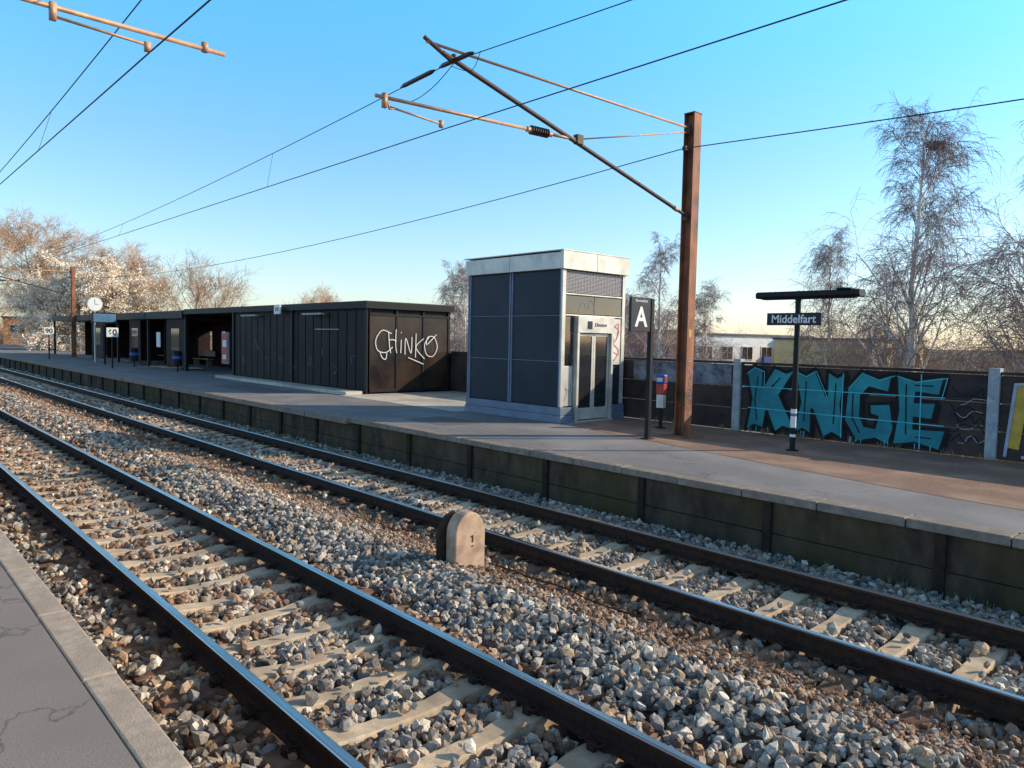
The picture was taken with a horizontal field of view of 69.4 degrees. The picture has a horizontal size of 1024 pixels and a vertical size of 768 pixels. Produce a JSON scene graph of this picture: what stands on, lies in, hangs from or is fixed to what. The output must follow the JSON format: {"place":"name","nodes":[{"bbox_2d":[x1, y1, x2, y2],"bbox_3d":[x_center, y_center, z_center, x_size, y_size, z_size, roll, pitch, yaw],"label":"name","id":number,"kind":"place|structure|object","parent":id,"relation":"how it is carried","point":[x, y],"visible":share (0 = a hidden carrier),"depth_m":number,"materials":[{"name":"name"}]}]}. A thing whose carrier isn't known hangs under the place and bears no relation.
{"place":"outdoors","nodes":[
{"label":"outdoors","id":0,"kind":"place"},
{"bbox_2d":[0,529,191,767],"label":"platform","id":1,"kind":"structure","parent":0,"point":[68,698],"depth_m":3.79,"materials":[{"name":"concrete"}]},
{"bbox_2d":[20,0,224,56],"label":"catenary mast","id":2,"kind":"object","parent":1,"relation":"on","point":[53,7],"visible":1,"depth_m":7.63,"materials":[{"name":"grey metal"}]},
{"bbox_2d":[0,343,1023,616],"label":"platform","id":3,"kind":"structure","parent":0,"point":[932,521],"depth_m":11.72,"materials":[{"name":"concrete"}]},
{"bbox_2d":[0,267,76,356],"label":"catenary mast","id":4,"kind":"object","parent":3,"relation":"on","point":[72,295],"visible":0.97,"depth_m":52.74,"materials":[{"name":"brown metal"}]},
{"bbox_2d":[0,334,84,350],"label":"platform fence","id":5,"kind":"object","parent":3,"relation":"on","point":[80,348],"visible":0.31,"depth_m":88.07,"materials":[{"name":"grey metal"}]},
{"bbox_2d":[44,327,53,358],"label":"stopping distance sign","id":6,"kind":"object","parent":3,"relation":"on","point":[48,331],"visible":1,"depth_m":48.15,"materials":[{"name":"white metal"}]},
{"bbox_2d":[86,297,102,361],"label":"station clock","id":7,"kind":"object","parent":3,"relation":"on","point":[94,304],"visible":1,"depth_m":44.52,"materials":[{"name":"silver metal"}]},
{"bbox_2d":[91,312,116,363],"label":"departure screen","id":8,"kind":"object","parent":3,"relation":"on","point":[100,317],"visible":1,"depth_m":42.20,"materials":[{"name":"black metal"}]},
{"bbox_2d":[106,328,117,367],"bbox_3d":[-20.461,-1.842,37.849,0.560,2.080,0.115,-2,5,-42],"label":"stopping distance sign","id":9,"kind":"object","parent":3,"relation":"on","point":[111,332],"visible":1,"depth_m":37.81,"materials":[{"name":"white metal"}]},
{"bbox_2d":[130,348,138,366],"bbox_3d":[-20.520,-1.440,40.157,0.439,1.000,0.450,-2,5,-42],"label":"litter bin","id":10,"kind":"object","parent":3,"relation":"on","point":[134,354],"visible":1,"depth_m":39.98,"materials":[{"name":"black metal"}]},
{"bbox_2d":[172,351,182,371],"bbox_3d":[-16.258,-1.102,35.937,0.439,1.000,0.450,-2,5,-42],"label":"litter bin","id":11,"kind":"object","parent":3,"relation":"on","point":[177,357],"visible":1,"depth_m":35.75,"materials":[{"name":"black metal"}]},
{"bbox_2d":[52,300,453,393],"bbox_3d":[-19.369,-2.585,42.490,3.800,3.050,47.180,-2,5,-42],"label":"platform shelter","id":12,"kind":"object","parent":3,"relation":"on","point":[366,347],"visible":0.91,"depth_m":27.22,"materials":[{"name":"black wood"}]},
{"bbox_2d":[449,351,466,391],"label":"panels","id":13,"kind":"object","parent":3,"relation":"on","point":[458,373],"visible":0.15,"depth_m":26.21,"materials":[{"name":"concrete"}]},
{"bbox_2d":[374,35,703,438],"bbox_3d":[0.940,-1.991,12.396,7.521,6.485,0.600,-2,5,-42],"label":"catenary mast","id":14,"kind":"object","parent":3,"relation":"on","point":[689,210],"visible":1,"depth_m":14.56,"materials":[{"name":"metal"}]},
{"bbox_2d":[0,0,1023,298],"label":"overhead wires","id":15,"kind":"object","parent":14,"relation":"attached to","point":[444,64],"visible":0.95,"depth_m":11.00,"materials":[{"name":"black metal"}]},
{"bbox_2d":[628,296,654,439],"bbox_3d":[2.464,-0.284,14.139,0.750,2.730,0.200,-2,5,-42],"label":"platform section sign","id":16,"kind":"object","parent":3,"relation":"on","point":[641,314],"visible":1,"depth_m":14.21,"materials":[{"name":"metal"}]},
{"bbox_2d":[655,374,667,428],"bbox_3d":[3.277,0.382,16.250,0.240,1.180,0.240,-2,5,-42],"label":"travel card reader","id":17,"kind":"object","parent":3,"relation":"on","point":[661,385],"visible":1,"depth_m":16.20,"materials":[{"name":"blue paint"}]},
{"bbox_2d":[756,287,865,450],"bbox_3d":[5.139,-0.226,12.979,0.260,2.860,1.860,-2,5,-42],"label":"station name sign","id":18,"kind":"object","parent":3,"relation":"on","point":[797,318],"visible":1,"depth_m":13.04,"materials":[{"name":"black metal"}]},
{"bbox_2d":[620,357,1023,461],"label":"graffiti wall","id":19,"kind":"structure","parent":3,"relation":"on","point":[715,396],"depth_m":14.02,"materials":[{"name":"concrete"}]},
{"bbox_2d":[633,360,731,384],"bbox_3d":[3.897,-0.278,17.172,0.003,0.450,2.700,-2,5,-42],"label":"faded wash","id":20,"kind":"object","parent":19,"relation":"attached to","point":[721,374],"visible":0.71,"depth_m":16.80},
{"bbox_2d":[641,367,998,455],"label":"white tags","id":21,"kind":"object","parent":19,"relation":"attached to","point":[992,394],"visible":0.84,"depth_m":12.51,"materials":[{"name":"white paint"}]},
{"bbox_2d":[747,367,943,448],"bbox_3d":[6.358,0.399,14.481,0.002,1.400,3.940,-2,5,-42],"label":"graffiti","id":22,"kind":"object","parent":19,"relation":"attached to","point":[818,402],"visible":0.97,"depth_m":14.38,"materials":[{"name":"teal paint"}]},
{"bbox_2d":[744,365,948,453],"bbox_3d":[6.353,0.400,14.477,0.005,1.473,4.009,-2,5,-42],"label":"letter outline","id":23,"kind":"object","parent":19,"relation":"attached to","point":[893,417],"visible":0.93,"depth_m":14.12,"materials":[{"name":"black paint"}]},
{"bbox_2d":[745,367,947,448],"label":"letter highlights","id":24,"kind":"object","parent":19,"relation":"attached to","point":[920,396],"visible":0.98,"depth_m":14.12,"materials":[{"name":"teal paint"}]},
{"bbox_2d":[748,371,950,453],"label":"letter shadow","id":25,"kind":"object","parent":19,"relation":"attached to","point":[865,396],"visible":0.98,"depth_m":14.07},
{"bbox_2d":[949,387,986,444],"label":"side tags","id":26,"kind":"object","parent":19,"relation":"attached to","point":[968,416],"visible":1,"depth_m":12.81,"materials":[{"name":"grey paint"}]},
{"bbox_2d":[1003,383,1023,458],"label":"lilac outline","id":27,"kind":"object","parent":19,"relation":"attached to","point":[1010,418],"visible":1,"depth_m":12.33,"materials":[{"name":"paint"}]},
{"bbox_2d":[1008,386,1023,449],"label":"graffiti","id":28,"kind":"object","parent":19,"relation":"attached to","point":[1017,424],"visible":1,"depth_m":12.26,"materials":[{"name":"yellow paint"}]},
{"bbox_2d":[731,359,1003,459],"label":"wall posts","id":29,"kind":"object","parent":3,"relation":"on","point":[994,408],"depth_m":12.53,"materials":[{"name":"grey concrete"}]},
{"bbox_2d":[0,0,1023,349],"label":"sky","id":30,"kind":"structure","parent":0,"point":[184,119],"materials":[{"name":"blue"}]},
{"bbox_2d":[464,249,630,423],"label":"lift tower","id":31,"kind":"structure","parent":0,"point":[546,335],"depth_m":17.60,"materials":[{"name":"metal"}]},
{"bbox_2d":[210,335,1021,461],"bbox_3d":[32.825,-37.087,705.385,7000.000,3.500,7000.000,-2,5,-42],"label":"ground","id":32,"kind":"structure","parent":0,"point":[963,352],"depth_m":446.01,"materials":[{"name":"brown plant"}]},
{"bbox_2d":[0,255,21,321],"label":"bare tree","id":33,"kind":"object","parent":32,"relation":"on","point":[5,308],"visible":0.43,"depth_m":90.91,"materials":[{"name":"brown plant"}]},
{"bbox_2d":[0,262,85,349],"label":"blossom tree","id":34,"kind":"object","parent":32,"relation":"on","point":[42,292],"visible":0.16,"depth_m":71.11,"materials":[{"name":"white plant"}]},
{"bbox_2d":[3,317,83,345],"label":"walls","id":35,"kind":"structure","parent":32,"relation":"on","point":[6,334],"depth_m":93.84,"materials":[{"name":"orange brick"}]},
{"bbox_2d":[10,325,41,332],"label":"window glass","id":36,"kind":"object","parent":35,"relation":"in","point":[11,327],"visible":0.08,"depth_m":94.12,"materials":[{"name":"grey glass"}]},
{"bbox_2d":[0,238,87,330],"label":"bare tree","id":37,"kind":"object","parent":32,"relation":"on","point":[44,262],"visible":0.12,"depth_m":90.48,"materials":[{"name":"brown plant"}]},
{"bbox_2d":[0,195,117,340],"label":"bare tree","id":38,"kind":"object","parent":32,"relation":"on","point":[11,239],"visible":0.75,"depth_m":79.86,"materials":[{"name":"brown plant"}]},
{"bbox_2d":[0,303,128,351],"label":"trackside bushes","id":39,"kind":"object","parent":32,"relation":"on","point":[1,332],"visible":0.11,"depth_m":87.31,"materials":[{"name":"plant"}]},
{"bbox_2d":[9,247,175,351],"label":"blossom tree","id":40,"kind":"object","parent":32,"relation":"on","point":[107,292],"visible":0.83,"depth_m":69.92,"materials":[{"name":"white plant"}]},
{"bbox_2d":[66,230,194,312],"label":"bare tree","id":41,"kind":"object","parent":32,"relation":"on","point":[134,264],"visible":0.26,"depth_m":84.25,"materials":[{"name":"brown plant"}]},
{"bbox_2d":[135,242,248,346],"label":"bare tree","id":42,"kind":"object","parent":32,"relation":"on","point":[197,283],"visible":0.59,"depth_m":74.63,"materials":[{"name":"brown plant"}]},
{"bbox_2d":[182,257,263,348],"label":"bare tree","id":43,"kind":"object","parent":32,"relation":"on","point":[239,292],"visible":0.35,"depth_m":81.31,"materials":[{"name":"brown plant"}]},
{"bbox_2d":[284,282,341,303],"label":"bare tree","id":44,"kind":"object","parent":32,"relation":"on","point":[322,298],"visible":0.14,"depth_m":73.55,"materials":[{"name":"brown plant"}]},
{"bbox_2d":[428,259,467,352],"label":"birch tree","id":45,"kind":"object","parent":32,"relation":"on","point":[453,285],"visible":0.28,"depth_m":49.15,"materials":[{"name":"brown plant"}]},
{"bbox_2d":[432,263,468,351],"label":"birch tree","id":46,"kind":"object","parent":32,"relation":"on","point":[458,311],"visible":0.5,"depth_m":47.37,"materials":[{"name":"brown plant"}]},
{"bbox_2d":[0,365,1023,767],"bbox_3d":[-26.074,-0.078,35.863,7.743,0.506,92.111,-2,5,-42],"label":"gravel ballast","id":47,"kind":"structure","parent":32,"relation":"on","point":[858,725],"depth_m":6.66,"materials":[{"name":"gravel"}]},
{"bbox_2d":[0,409,739,767],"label":"railway track","id":48,"kind":"structure","parent":47,"relation":"on","point":[312,745],"depth_m":6.06,"materials":[{"name":"metal"}]},
{"bbox_2d":[436,510,484,565],"bbox_3d":[-0.590,1.802,8.457,0.490,0.725,0.305,-2,5,-42],"label":"kilometre stone","id":49,"kind":"object","parent":47,"relation":"on","point":[460,536],"visible":0.76,"depth_m":8.35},
{"bbox_2d":[0,368,1023,763],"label":"railway track","id":50,"kind":"structure","parent":47,"relation":"on","point":[954,692],"depth_m":7.96,"materials":[{"name":"metal"}]},
{"bbox_2d":[488,563,654,621],"bbox_3d":[0.513,2.134,7.687,2.209,0.098,0.119,4,5,44],"label":"track cable","id":51,"kind":"object","parent":47,"relation":"on","point":[572,591],"visible":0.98,"depth_m":7.64,"materials":[{"name":"black rubber"}]},
{"bbox_2d":[166,406,998,760],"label":"dry grass tufts","id":52,"kind":"object","parent":47,"relation":"on","point":[698,540],"visible":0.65,"depth_m":11.96,"materials":[{"name":"beige plant"}]},
{"bbox_2d":[210,324,1023,375],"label":"distant treeline","id":53,"kind":"object","parent":32,"relation":"on","point":[954,366],"visible":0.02,"depth_m":121.07,"materials":[{"name":"plant"}]},
{"bbox_2d":[622,290,652,397],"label":"birch tree","id":54,"kind":"object","parent":32,"relation":"on","point":[627,314],"visible":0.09,"depth_m":42.36,"materials":[{"name":"brown plant"}]},
{"bbox_2d":[625,331,675,400],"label":"walls","id":55,"kind":"structure","parent":32,"relation":"on","point":[673,335],"depth_m":55.24,"materials":[{"name":"beige brick"}]},
{"bbox_2d":[624,231,738,401],"bbox_3d":[8.329,-1.929,39.348,7.904,12.254,7.966,1,3,-10],"label":"birch tree","id":56,"kind":"object","parent":32,"relation":"on","point":[658,352],"visible":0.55,"depth_m":39.32,"materials":[{"name":"brown plant"}]},
{"bbox_2d":[665,276,762,385],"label":"birch tree","id":57,"kind":"object","parent":32,"relation":"on","point":[705,315],"visible":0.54,"depth_m":45.09,"materials":[{"name":"brown plant"}]},
{"bbox_2d":[675,332,812,408],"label":"white apartment block","id":58,"kind":"structure","parent":32,"relation":"on","point":[761,344],"depth_m":60.38,"materials":[{"name":"paint"}]},
{"bbox_2d":[700,345,771,359],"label":"window frames","id":59,"kind":"structure","parent":58,"relation":"in","point":[701,345],"depth_m":60.28,"materials":[{"name":"white paint"}]},
{"bbox_2d":[701,347,771,386],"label":"window glass","id":60,"kind":"structure","parent":58,"relation":"in","point":[768,350],"depth_m":60.34,"materials":[{"name":"black glass"}]},
{"bbox_2d":[623,281,1023,463],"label":"shrub thicket","id":61,"kind":"object","parent":32,"relation":"on","point":[1018,368],"visible":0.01,"depth_m":21.79,"materials":[{"name":"plant"}]},
{"bbox_2d":[770,224,896,369],"bbox_3d":[16.855,-1.918,37.622,5.644,12.767,5.980,0,4,-15],"label":"birch tree","id":62,"kind":"object","parent":32,"relation":"on","point":[831,283],"visible":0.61,"depth_m":37.53,"materials":[{"name":"grey plant"}]},
{"bbox_2d":[774,340,923,389],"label":"building","id":63,"kind":"structure","parent":32,"relation":"on","point":[782,344],"depth_m":56.37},
{"bbox_2d":[772,337,926,341],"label":"roof","id":64,"kind":"structure","parent":63,"relation":"attached to","point":[776,338],"depth_m":56.89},
{"bbox_2d":[810,255,957,447],"bbox_3d":[18.046,-0.957,36.861,7.525,10.998,7.467,3,4,31],"label":"birch tree","id":65,"kind":"object","parent":32,"relation":"on","point":[892,317],"visible":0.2,"depth_m":36.67,"materials":[{"name":"brown plant"}]},
{"bbox_2d":[775,86,1023,450],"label":"birch tree","id":66,"kind":"object","parent":32,"relation":"on","point":[937,145],"visible":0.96,"depth_m":31.58,"materials":[{"name":"grey plant"}]},
{"bbox_2d":[915,121,1023,402],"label":"birch tree","id":67,"kind":"object","parent":32,"relation":"on","point":[1005,291],"visible":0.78,"depth_m":30.18,"materials":[{"name":"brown plant"}]},
{"bbox_2d":[940,266,1023,402],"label":"birch tree","id":68,"kind":"object","parent":32,"relation":"on","point":[1022,351],"visible":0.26,"depth_m":26.73,"materials":[{"name":"brown plant"}]}
]}

